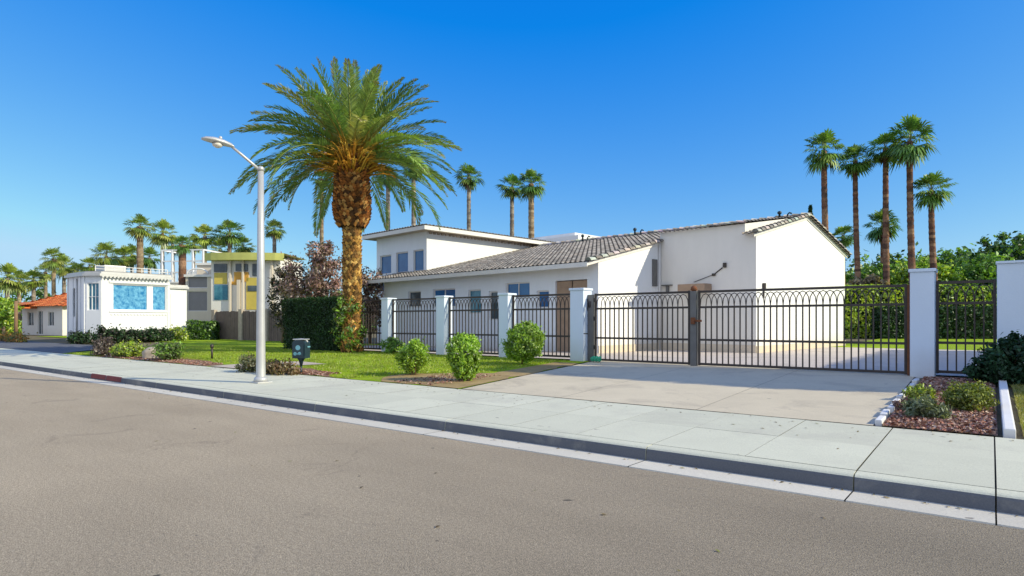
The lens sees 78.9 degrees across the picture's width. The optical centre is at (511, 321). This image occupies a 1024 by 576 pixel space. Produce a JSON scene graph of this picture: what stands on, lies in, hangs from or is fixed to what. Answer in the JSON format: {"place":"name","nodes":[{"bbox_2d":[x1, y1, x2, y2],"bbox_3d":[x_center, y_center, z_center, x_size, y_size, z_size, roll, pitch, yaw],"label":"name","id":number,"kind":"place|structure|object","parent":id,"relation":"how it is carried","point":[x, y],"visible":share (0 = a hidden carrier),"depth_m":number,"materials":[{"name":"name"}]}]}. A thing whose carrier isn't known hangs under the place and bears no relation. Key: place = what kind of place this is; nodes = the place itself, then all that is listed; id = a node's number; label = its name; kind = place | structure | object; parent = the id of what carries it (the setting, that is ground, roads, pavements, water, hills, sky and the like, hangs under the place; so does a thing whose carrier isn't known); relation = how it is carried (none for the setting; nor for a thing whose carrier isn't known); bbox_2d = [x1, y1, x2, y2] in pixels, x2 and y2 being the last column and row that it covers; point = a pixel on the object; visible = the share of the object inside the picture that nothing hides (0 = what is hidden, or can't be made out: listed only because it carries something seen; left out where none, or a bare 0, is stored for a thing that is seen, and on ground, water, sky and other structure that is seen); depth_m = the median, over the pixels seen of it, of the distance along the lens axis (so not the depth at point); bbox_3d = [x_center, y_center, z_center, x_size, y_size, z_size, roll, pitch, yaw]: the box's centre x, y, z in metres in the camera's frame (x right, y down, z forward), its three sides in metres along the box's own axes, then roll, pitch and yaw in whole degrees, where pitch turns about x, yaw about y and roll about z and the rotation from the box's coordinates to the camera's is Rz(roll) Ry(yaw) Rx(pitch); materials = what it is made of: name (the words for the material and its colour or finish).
{"place":"outdoors","nodes":[
{"label":"outdoors","id":0,"kind":"place"},
{"bbox_2d":[18,293,66,335],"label":"orange roof house","id":1,"kind":"structure","parent":0,"point":[46,316],"depth_m":53.57,"materials":[{"name":"grey paint"}]},
{"bbox_2d":[0,341,92,352],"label":"side street","id":2,"kind":"structure","parent":0,"point":[48,347],"depth_m":32.32,"materials":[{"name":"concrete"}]},
{"bbox_2d":[161,249,222,284],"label":"white balcony house","id":3,"kind":"structure","parent":0,"point":[172,272],"depth_m":55.96,"materials":[{"name":"paint"}]},
{"bbox_2d":[39,336,378,346],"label":"side lawn","id":4,"kind":"structure","parent":0,"point":[250,343],"depth_m":34.77,"materials":[{"name":"green plant"}]},
{"bbox_2d":[185,319,220,339],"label":"hedge","id":5,"kind":"object","parent":4,"relation":"on","point":[202,330],"visible":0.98,"depth_m":39.56,"materials":[{"name":"green plant"}]},
{"bbox_2d":[211,310,237,339],"bbox_3d":[-18.398,0.195,40.030,3.405,1.950,0.220,0,0,38],"label":"board fence","id":6,"kind":"object","parent":4,"relation":"on","point":[227,321],"visible":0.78,"depth_m":39.94,"materials":[{"name":"wood"}]},
{"bbox_2d":[238,309,255,339],"bbox_3d":[-15.900,0.195,38.106,2.922,1.950,0.220,0,0,38],"label":"board fence","id":7,"kind":"object","parent":4,"relation":"on","point":[246,325],"visible":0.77,"depth_m":38.54,"materials":[{"name":"wood"}]},
{"bbox_2d":[265,308,281,340],"bbox_3d":[-13.890,0.195,36.558,2.205,1.950,0.220,0,0,38],"label":"board fence","id":8,"kind":"object","parent":4,"relation":"on","point":[272,333],"visible":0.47,"depth_m":36.84,"materials":[{"name":"wood"}]},
{"bbox_2d":[265,263,297,342],"bbox_3d":[-12.490,-0.980,33.992,1.873,4.511,1.892,0,0,7],"label":"leafy tree","id":9,"kind":"object","parent":4,"relation":"on","point":[275,310],"visible":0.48,"depth_m":33.68,"materials":[{"name":"green plant"}]},
{"bbox_2d":[273,236,342,298],"bbox_3d":[-9.615,-1.479,30.546,3.804,5.508,3.724,0,0,38],"label":"plum tree","id":10,"kind":"object","parent":4,"relation":"on","point":[315,282],"visible":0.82,"depth_m":29.91,"materials":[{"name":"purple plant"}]},
{"bbox_2d":[361,266,386,343],"bbox_3d":[-7.470,-0.935,32.951,2.318,4.422,2.342,0,0,-7],"label":"plum tree","id":11,"kind":"object","parent":4,"relation":"on","point":[374,289],"visible":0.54,"depth_m":32.62,"materials":[{"name":"brown plant"}]},
{"bbox_2d":[63,343,587,388],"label":"lawn","id":12,"kind":"structure","parent":0,"point":[375,378],"depth_m":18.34,"materials":[{"name":"green plant"}]},
{"bbox_2d":[90,335,115,356],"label":"bed shrub","id":13,"kind":"object","parent":12,"relation":"on","point":[102,346],"visible":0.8,"depth_m":24.39,"materials":[{"name":"brown plant"}]},
{"bbox_2d":[99,355,222,365],"bbox_3d":[-12.208,1.325,22.178,8.608,0.045,1.620,0,0,38],"label":"mulch bed","id":14,"kind":"object","parent":12,"relation":"on","point":[183,359],"visible":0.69,"depth_m":21.09,"materials":[{"name":"brown wood"}]},
{"bbox_2d":[106,338,150,356],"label":"bed shrub","id":15,"kind":"object","parent":14,"relation":"on","point":[130,349],"visible":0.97,"depth_m":23.24,"materials":[{"name":"green plant"}]},
{"bbox_2d":[149,339,185,359],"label":"bed shrub","id":16,"kind":"object","parent":14,"relation":"on","point":[169,350],"visible":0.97,"depth_m":21.39,"materials":[{"name":"green plant"}]},
{"bbox_2d":[297,368,330,376],"bbox_3d":[-5.523,1.331,16.756,4.000,0.033,1.188,0,0,38],"label":"mulch bed","id":17,"kind":"object","parent":12,"relation":"on","point":[314,374],"visible":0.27,"depth_m":16.43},
{"bbox_2d":[255,358,303,375],"bbox_3d":[-6.129,1.122,16.199,1.698,0.589,0.941,0,0,38],"label":"bed shrub","id":18,"kind":"object","parent":17,"relation":"on","point":[277,367],"visible":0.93,"depth_m":15.90,"materials":[{"name":"brown plant"}]},
{"bbox_2d":[292,338,309,373],"bbox_3d":[-5.451,0.938,16.079,0.390,1.009,0.333,0,0,8],"label":"mailbox","id":19,"kind":"object","parent":17,"relation":"on","point":[300,349],"visible":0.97,"depth_m":15.96,"materials":[{"name":"metal"}]},
{"bbox_2d":[228,56,462,352],"bbox_3d":[-6.306,-4.428,24.170,8.721,11.282,8.622,0,0,38],"label":"date palm","id":20,"kind":"object","parent":12,"relation":"on","point":[356,152],"visible":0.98,"depth_m":23.50,"materials":[{"name":"green plant"}]},
{"bbox_2d":[328,295,369,351],"bbox_3d":[-6.215,0.009,24.052,1.487,2.518,1.581,0,0,38],"label":"climbing ivy","id":21,"kind":"object","parent":20,"relation":"attached to","point":[339,319],"visible":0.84,"depth_m":23.75,"materials":[{"name":"green plant"}]},
{"bbox_2d":[379,336,405,352],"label":"shrub","id":22,"kind":"object","parent":12,"relation":"on","point":[393,343],"visible":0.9,"depth_m":23.03,"materials":[{"name":"green plant"}]},
{"bbox_2d":[381,362,577,387],"bbox_3d":[-0.538,1.265,15.896,3.150,0.166,5.908,0,0,38],"label":"mulch bed","id":23,"kind":"object","parent":12,"relation":"on","point":[507,374],"visible":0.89,"depth_m":14.74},
{"bbox_2d":[393,338,435,374],"bbox_3d":[-2.473,0.857,15.319,0.992,0.987,0.925,0,0,38],"label":"round shrub","id":24,"kind":"object","parent":23,"relation":"on","point":[416,351],"visible":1,"depth_m":15.16,"materials":[{"name":"green plant"}]},
{"bbox_2d":[444,332,483,380],"bbox_3d":[-1.080,0.779,13.908,0.912,1.149,0.914,0,0,38],"label":"round shrub","id":25,"kind":"object","parent":23,"relation":"on","point":[463,363],"visible":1,"depth_m":13.70,"materials":[{"name":"green plant"}]},
{"bbox_2d":[498,320,546,363],"bbox_3d":[0.288,0.602,17.728,1.398,1.286,1.292,0,0,38],"label":"round shrub","id":26,"kind":"object","parent":12,"relation":"on","point":[525,349],"visible":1,"depth_m":17.37,"materials":[{"name":"green plant"}]},
{"bbox_2d":[0,368,1023,575],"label":"road","id":27,"kind":"structure","parent":0,"point":[100,480],"depth_m":5.08,"materials":[{"name":"grey asphalt"}]},
{"bbox_2d":[0,348,1023,491],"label":"sidewalk","id":28,"kind":"structure","parent":0,"point":[964,459],"depth_m":8.33,"materials":[{"name":"concrete"}]},
{"bbox_2d":[201,136,271,383],"bbox_3d":[-6.082,-1.335,13.784,1.436,5.435,0.431,0,0,-39],"label":"street lamp","id":29,"kind":"object","parent":28,"relation":"on","point":[260,377],"visible":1,"depth_m":14.03,"materials":[{"name":"metal"}]},
{"bbox_2d":[233,349,267,372],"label":"bed shrub","id":30,"kind":"object","parent":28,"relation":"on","point":[249,361],"visible":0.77,"depth_m":16.69,"materials":[{"name":"green plant"}]},
{"bbox_2d":[0,0,1023,301],"label":"sky","id":31,"kind":"structure","parent":0,"point":[647,115],"materials":[{"name":"blue"}]},
{"bbox_2d":[5,334,1023,524],"bbox_3d":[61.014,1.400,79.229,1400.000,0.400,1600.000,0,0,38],"label":"ground","id":32,"kind":"structure","parent":0,"point":[37,338],"depth_m":12.87,"materials":[{"name":"soil"}]},
{"bbox_2d":[0,297,24,339],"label":"leafy tree","id":33,"kind":"object","parent":32,"relation":"on","point":[6,310],"visible":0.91,"depth_m":43.77,"materials":[{"name":"green plant"}]},
{"bbox_2d":[0,263,26,298],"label":"fan palm","id":34,"kind":"object","parent":32,"relation":"on","point":[7,285],"visible":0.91,"depth_m":61.75,"materials":[{"name":"green plant"}]},
{"bbox_2d":[16,269,47,300],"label":"fan palm","id":35,"kind":"object","parent":32,"relation":"on","point":[33,285],"visible":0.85,"depth_m":65.81,"materials":[{"name":"green plant"}]},
{"bbox_2d":[40,247,69,296],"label":"fan palm","id":36,"kind":"object","parent":32,"relation":"on","point":[53,263],"visible":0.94,"depth_m":65.79,"materials":[{"name":"green plant"}]},
{"bbox_2d":[88,241,125,269],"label":"fan palm","id":37,"kind":"object","parent":32,"relation":"on","point":[105,259],"visible":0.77,"depth_m":65.47,"materials":[{"name":"green plant"}]},
{"bbox_2d":[111,245,136,269],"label":"fan palm","id":38,"kind":"object","parent":32,"relation":"on","point":[125,252],"visible":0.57,"depth_m":69.83,"materials":[{"name":"green plant"}]},
{"bbox_2d":[64,265,188,339],"bbox_3d":[-24.287,-1.090,39.220,5.215,4.600,5.870,0,0,38],"label":"white bungalow","id":39,"kind":"object","parent":32,"relation":"on","point":[107,295],"visible":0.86,"depth_m":37.28,"materials":[{"name":"paint"}]},
{"bbox_2d":[88,283,98,309],"bbox_3d":[-24.246,-1.446,36.103,0.623,1.582,0.419,0,0,38],"label":"window","id":40,"kind":"structure","parent":39,"relation":"in","point":[93,288],"depth_m":36.12,"materials":[{"name":"glass"}]},
{"bbox_2d":[113,284,165,310],"bbox_3d":[-22.552,-1.446,37.719,0.057,1.538,2.988,0,0,38],"label":"wide window","id":41,"kind":"structure","parent":39,"relation":"in","point":[125,296],"depth_m":37.59,"materials":[{"name":"blue glass"}]},
{"bbox_2d":[123,213,156,272],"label":"fan palm","id":42,"kind":"object","parent":32,"relation":"on","point":[139,232],"visible":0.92,"depth_m":59.74,"materials":[{"name":"green plant"}]},
{"bbox_2d":[136,246,159,273],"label":"fan palm","id":43,"kind":"object","parent":32,"relation":"on","point":[149,264],"visible":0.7,"depth_m":69.72,"materials":[{"name":"green plant"}]},
{"bbox_2d":[145,218,176,273],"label":"fan palm","id":44,"kind":"object","parent":32,"relation":"on","point":[161,240],"visible":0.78,"depth_m":63.71,"materials":[{"name":"green plant"}]},
{"bbox_2d":[170,235,192,284],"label":"fan palm","id":45,"kind":"object","parent":32,"relation":"on","point":[181,251],"visible":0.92,"depth_m":51.74,"materials":[{"name":"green plant"}]},
{"bbox_2d":[184,263,210,330],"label":"cream building","id":46,"kind":"structure","parent":32,"relation":"on","point":[199,296],"depth_m":50.10,"materials":[{"name":"paint"}]},
{"bbox_2d":[188,291,206,310],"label":"window","id":47,"kind":"structure","parent":46,"relation":"in","point":[197,300],"depth_m":50.11,"materials":[{"name":"grey glass"}]},
{"bbox_2d":[189,224,219,262],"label":"fan palm","id":48,"kind":"object","parent":32,"relation":"on","point":[204,242],"visible":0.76,"depth_m":61.57,"materials":[{"name":"green plant"}]},
{"bbox_2d":[212,219,244,251],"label":"fan palm","id":49,"kind":"object","parent":32,"relation":"on","point":[230,240],"visible":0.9,"depth_m":61.66,"materials":[{"name":"green plant"}]},
{"bbox_2d":[204,252,304,311],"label":"yellow facade building","id":50,"kind":"structure","parent":32,"relation":"on","point":[233,281],"depth_m":46.95,"materials":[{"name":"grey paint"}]},
{"bbox_2d":[264,219,286,252],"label":"fan palm","id":51,"kind":"object","parent":32,"relation":"on","point":[274,233],"visible":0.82,"depth_m":63.81,"materials":[{"name":"green plant"}]},
{"bbox_2d":[280,295,364,350],"bbox_3d":[-8.040,0.050,26.324,4.059,2.324,1.641,0,0,38],"label":"clipped hedge","id":52,"kind":"object","parent":32,"relation":"on","point":[310,318],"visible":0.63,"depth_m":25.72,"materials":[{"name":"green plant"}]},
{"bbox_2d":[380,298,396,351],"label":"gate pillar","id":53,"kind":"structure","parent":32,"relation":"on","point":[386,318],"depth_m":23.82,"materials":[{"name":"paint"}]},
{"bbox_2d":[362,300,380,349],"bbox_3d":[-5.450,0.120,24.555,1.400,1.980,0.056,0,0,38],"label":"iron fence","id":54,"kind":"object","parent":53,"relation":"attached to","point":[371,332],"visible":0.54,"depth_m":24.65,"materials":[{"name":"black metal"}]},
{"bbox_2d":[435,295,452,354],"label":"gate pillar","id":55,"kind":"structure","parent":32,"relation":"on","point":[442,320],"depth_m":22.00,"materials":[{"name":"paint"}]},
{"bbox_2d":[392,298,435,351],"bbox_3d":[-3.576,0.120,23.112,2.530,1.980,0.056,0,0,38],"label":"iron fence","id":56,"kind":"object","parent":55,"relation":"attached to","point":[415,311],"visible":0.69,"depth_m":23.12,"materials":[{"name":"black metal"}]},
{"bbox_2d":[454,162,485,229],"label":"fan palm","id":57,"kind":"object","parent":32,"relation":"on","point":[468,183],"visible":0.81,"depth_m":61.81,"materials":[{"name":"green plant"}]},
{"bbox_2d":[497,293,516,357],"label":"gate pillar","id":58,"kind":"structure","parent":32,"relation":"on","point":[505,311],"depth_m":20.28,"materials":[{"name":"paint"}]},
{"bbox_2d":[449,296,498,354],"bbox_3d":[-1.266,0.120,21.334,2.420,1.980,0.056,0,0,38],"label":"iron fence","id":59,"kind":"object","parent":58,"relation":"attached to","point":[478,310],"visible":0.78,"depth_m":21.23,"materials":[{"name":"black metal"}]},
{"bbox_2d":[496,173,522,235],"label":"fan palm","id":60,"kind":"object","parent":32,"relation":"on","point":[511,192],"visible":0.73,"depth_m":61.79,"materials":[{"name":"green plant"}]},
{"bbox_2d":[0,360,1023,515],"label":"kerb","id":61,"kind":"structure","parent":32,"relation":"on","point":[978,497],"depth_m":6.86,"materials":[{"name":"concrete"}]},
{"bbox_2d":[0,365,1023,529],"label":"gutter","id":62,"kind":"object","parent":32,"relation":"on","point":[954,512],"visible":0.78,"depth_m":6.60,"materials":[{"name":"concrete"}]},
{"bbox_2d":[515,168,545,237],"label":"fan palm","id":63,"kind":"object","parent":32,"relation":"on","point":[531,191],"visible":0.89,"depth_m":57.73,"materials":[{"name":"green plant"}]},
{"bbox_2d":[569,288,592,360],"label":"gate pillar","id":64,"kind":"structure","parent":32,"relation":"on","point":[580,303],"depth_m":18.53,"materials":[{"name":"paint"}]},
{"bbox_2d":[512,293,569,357],"bbox_3d":[0.960,0.120,19.619,2.360,1.980,0.056,0,0,38],"label":"iron fence","id":65,"kind":"object","parent":64,"relation":"attached to","point":[548,309],"visible":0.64,"depth_m":19.46,"materials":[{"name":"black metal"}]},
{"bbox_2d":[588,295,593,361],"bbox_3d":[2.381,0.200,18.525,0.247,2.000,0.100,0,0,38],"label":"gate post","id":66,"kind":"object","parent":64,"relation":"attached to","point":[591,330],"visible":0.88,"depth_m":18.48,"materials":[{"name":"metal"}]},
{"bbox_2d":[594,291,689,364],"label":"iron gate","id":67,"kind":"structure","parent":66,"relation":"attached to","point":[682,307],"depth_m":17.57,"materials":[{"name":"black metal"}]},
{"bbox_2d":[362,211,851,352],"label":"white house","id":68,"kind":"structure","parent":32,"relation":"on","point":[426,260],"depth_m":25.52,"materials":[{"name":"paint"}]},
{"bbox_2d":[507,282,529,297],"bbox_3d":[0.293,-1.289,25.792,1.377,0.657,0.057,0,0,45],"label":"window","id":69,"kind":"structure","parent":68,"relation":"in","point":[521,288],"depth_m":25.76,"materials":[{"name":"blue glass"}]},
{"bbox_2d":[557,280,586,351],"bbox_3d":[2.317,-0.198,23.803,1.526,2.716,0.060,0,0,45],"label":"door","id":70,"kind":"structure","parent":68,"relation":"in","point":[563,287],"depth_m":24.04,"materials":[{"name":"brown wood"}]},
{"bbox_2d":[803,128,849,229],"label":"fan palm","id":71,"kind":"object","parent":32,"relation":"on","point":[822,158],"visible":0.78,"depth_m":49.75,"materials":[{"name":"green plant"}]},
{"bbox_2d":[832,224,861,247],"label":"fan palm","id":72,"kind":"object","parent":32,"relation":"on","point":[846,240],"visible":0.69,"depth_m":57.56,"materials":[{"name":"green plant"}]},
{"bbox_2d":[832,143,876,283],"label":"fan palm","id":73,"kind":"object","parent":32,"relation":"on","point":[855,169],"visible":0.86,"depth_m":51.77,"materials":[{"name":"green plant"}]},
{"bbox_2d":[845,273,889,285],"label":"dry bush","id":74,"kind":"object","parent":32,"relation":"on","point":[870,279],"visible":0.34,"depth_m":50.38,"materials":[{"name":"green plant"}]},
{"bbox_2d":[845,284,903,338],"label":"tall hedge","id":75,"kind":"object","parent":32,"relation":"on","point":[899,295],"visible":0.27,"depth_m":43.82,"materials":[{"name":"green plant"}]},
{"bbox_2d":[845,258,904,283],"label":"leafy tree","id":76,"kind":"object","parent":32,"relation":"on","point":[865,270],"visible":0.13,"depth_m":59.06,"materials":[{"name":"green plant"}]},
{"bbox_2d":[863,208,903,263],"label":"fan palm","id":77,"kind":"object","parent":32,"relation":"on","point":[875,235],"visible":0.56,"depth_m":59.78,"materials":[{"name":"green plant"}]},
{"bbox_2d":[863,131,905,283],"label":"fan palm","id":78,"kind":"object","parent":32,"relation":"on","point":[878,158],"visible":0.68,"depth_m":50.81,"materials":[{"name":"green plant"}]},
{"bbox_2d":[869,306,903,338],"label":"hedge","id":79,"kind":"object","parent":32,"relation":"on","point":[900,322],"visible":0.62,"depth_m":42.05,"materials":[{"name":"green plant"}]},
{"bbox_2d":[908,268,937,377],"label":"gate pillar","id":80,"kind":"structure","parent":32,"relation":"on","point":[922,322],"depth_m":13.27,"materials":[{"name":"paint"}]},
{"bbox_2d":[936,279,995,373],"bbox_3d":[9.501,0.120,13.042,1.020,1.980,0.056,0,0,38],"label":"iron fence","id":81,"kind":"object","parent":80,"relation":"attached to","point":[983,302],"visible":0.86,"depth_m":13.05,"materials":[{"name":"black metal"}]},
{"bbox_2d":[882,376,997,435],"bbox_3d":[7.269,1.253,10.315,1.190,0.184,6.585,0,0,38],"label":"mulch bed","id":82,"kind":"object","parent":32,"relation":"on","point":[928,428],"visible":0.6,"depth_m":8.06,"materials":[{"name":"brown wood"}]},
{"bbox_2d":[898,382,937,398],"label":"ground plant","id":83,"kind":"object","parent":82,"relation":"on","point":[917,390],"visible":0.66,"depth_m":10.05,"materials":[{"name":"green plant"}]},
{"bbox_2d":[899,393,956,418],"bbox_3d":[5.728,1.177,8.587,0.676,0.409,0.544,0,0,38],"label":"ground plant","id":84,"kind":"object","parent":82,"relation":"on","point":[925,406],"visible":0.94,"depth_m":8.48,"materials":[{"name":"green plant"}]},
{"bbox_2d":[934,379,999,411],"bbox_3d":[6.655,1.078,9.097,0.747,0.511,0.768,0,0,18],"label":"ground plant","id":85,"kind":"object","parent":82,"relation":"on","point":[966,396],"visible":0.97,"depth_m":8.97,"materials":[{"name":"green plant"}]},
{"bbox_2d":[962,329,1023,385],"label":"dark shrub","id":86,"kind":"object","parent":32,"relation":"on","point":[1003,359],"visible":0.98,"depth_m":11.76,"materials":[{"name":"green plant"}]},
{"bbox_2d":[999,379,1015,438],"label":"garden kerb","id":87,"kind":"structure","parent":32,"relation":"on","point":[1008,425],"depth_m":8.40,"materials":[{"name":"white paint"}]},
{"bbox_2d":[996,260,1023,362],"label":"boundary wall","id":88,"kind":"structure","parent":32,"relation":"on","point":[1010,295],"depth_m":12.37,"materials":[{"name":"paint"}]},
{"bbox_2d":[364,345,982,375],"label":"courtyard","id":89,"kind":"structure","parent":0,"point":[943,359],"depth_m":20.18,"materials":[{"name":"concrete"}]},
{"bbox_2d":[463,361,915,425],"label":"driveway","id":90,"kind":"structure","parent":0,"point":[829,398],"depth_m":12.06,"materials":[{"name":"concrete"}]},
{"bbox_2d":[690,285,701,365],"bbox_3d":[4.894,0.125,16.508,0.330,2.170,0.210,0,0,38],"label":"gate post","id":91,"kind":"object","parent":90,"relation":"on","point":[694,320],"visible":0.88,"depth_m":16.51,"materials":[{"name":"metal"}]},
{"bbox_2d":[907,284,909,375],"bbox_3d":[8.679,0.305,13.612,0.053,2.230,0.100,0,0,38],"label":"gate post","id":92,"kind":"object","parent":90,"relation":"on","point":[908,329],"visible":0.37,"depth_m":13.57,"materials":[{"name":"black metal"}]},
{"bbox_2d":[698,284,906,374],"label":"iron gate","id":93,"kind":"structure","parent":92,"relation":"attached to","point":[822,305],"depth_m":14.94,"materials":[{"name":"black metal"}]},
{"bbox_2d":[834,339,996,349],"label":"back lawn","id":94,"kind":"structure","parent":0,"point":[959,346],"depth_m":30.26,"materials":[{"name":"green plant"}]},
{"bbox_2d":[883,113,939,283],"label":"fan palm","id":95,"kind":"object","parent":94,"relation":"on","point":[908,153],"visible":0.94,"depth_m":48.74,"materials":[{"name":"green plant"}]},
{"bbox_2d":[880,252,971,285],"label":"leafy tree","id":96,"kind":"object","parent":94,"relation":"on","point":[899,274],"visible":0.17,"depth_m":55.20,"materials":[{"name":"green plant"}]},
{"bbox_2d":[913,170,957,280],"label":"fan palm","id":97,"kind":"object","parent":94,"relation":"on","point":[932,200],"visible":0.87,"depth_m":48.73,"materials":[{"name":"green plant"}]},
{"bbox_2d":[904,243,973,268],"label":"leafy tree","id":98,"kind":"object","parent":94,"relation":"on","point":[948,255],"visible":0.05,"depth_m":63.98,"materials":[{"name":"green plant"}]},
{"bbox_2d":[939,305,996,338],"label":"hedge","id":99,"kind":"object","parent":94,"relation":"on","point":[969,322],"visible":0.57,"depth_m":41.53,"materials":[{"name":"green plant"}]},
{"bbox_2d":[939,285,996,306],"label":"tall hedge","id":100,"kind":"object","parent":94,"relation":"on","point":[979,297],"visible":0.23,"depth_m":43.28,"materials":[{"name":"green plant"}]},
{"bbox_2d":[947,248,1014,285],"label":"leafy tree","id":101,"kind":"object","parent":94,"relation":"on","point":[980,268],"visible":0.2,"depth_m":53.97,"materials":[{"name":"green plant"}]},
{"bbox_2d":[957,231,1023,264],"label":"leafy tree","id":102,"kind":"object","parent":94,"relation":"on","point":[1002,237],"visible":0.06,"depth_m":59.87,"materials":[{"name":"green plant"}]},
{"bbox_2d":[975,231,1023,260],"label":"leafy tree","id":103,"kind":"object","parent":94,"relation":"on","point":[1018,247],"visible":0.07,"depth_m":57.29,"materials":[{"name":"green plant"}]},
{"bbox_2d":[1010,382,1023,428],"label":"dry grass","id":104,"kind":"structure","parent":0,"point":[1019,397],"depth_m":9.93,"materials":[{"name":"green plant"}]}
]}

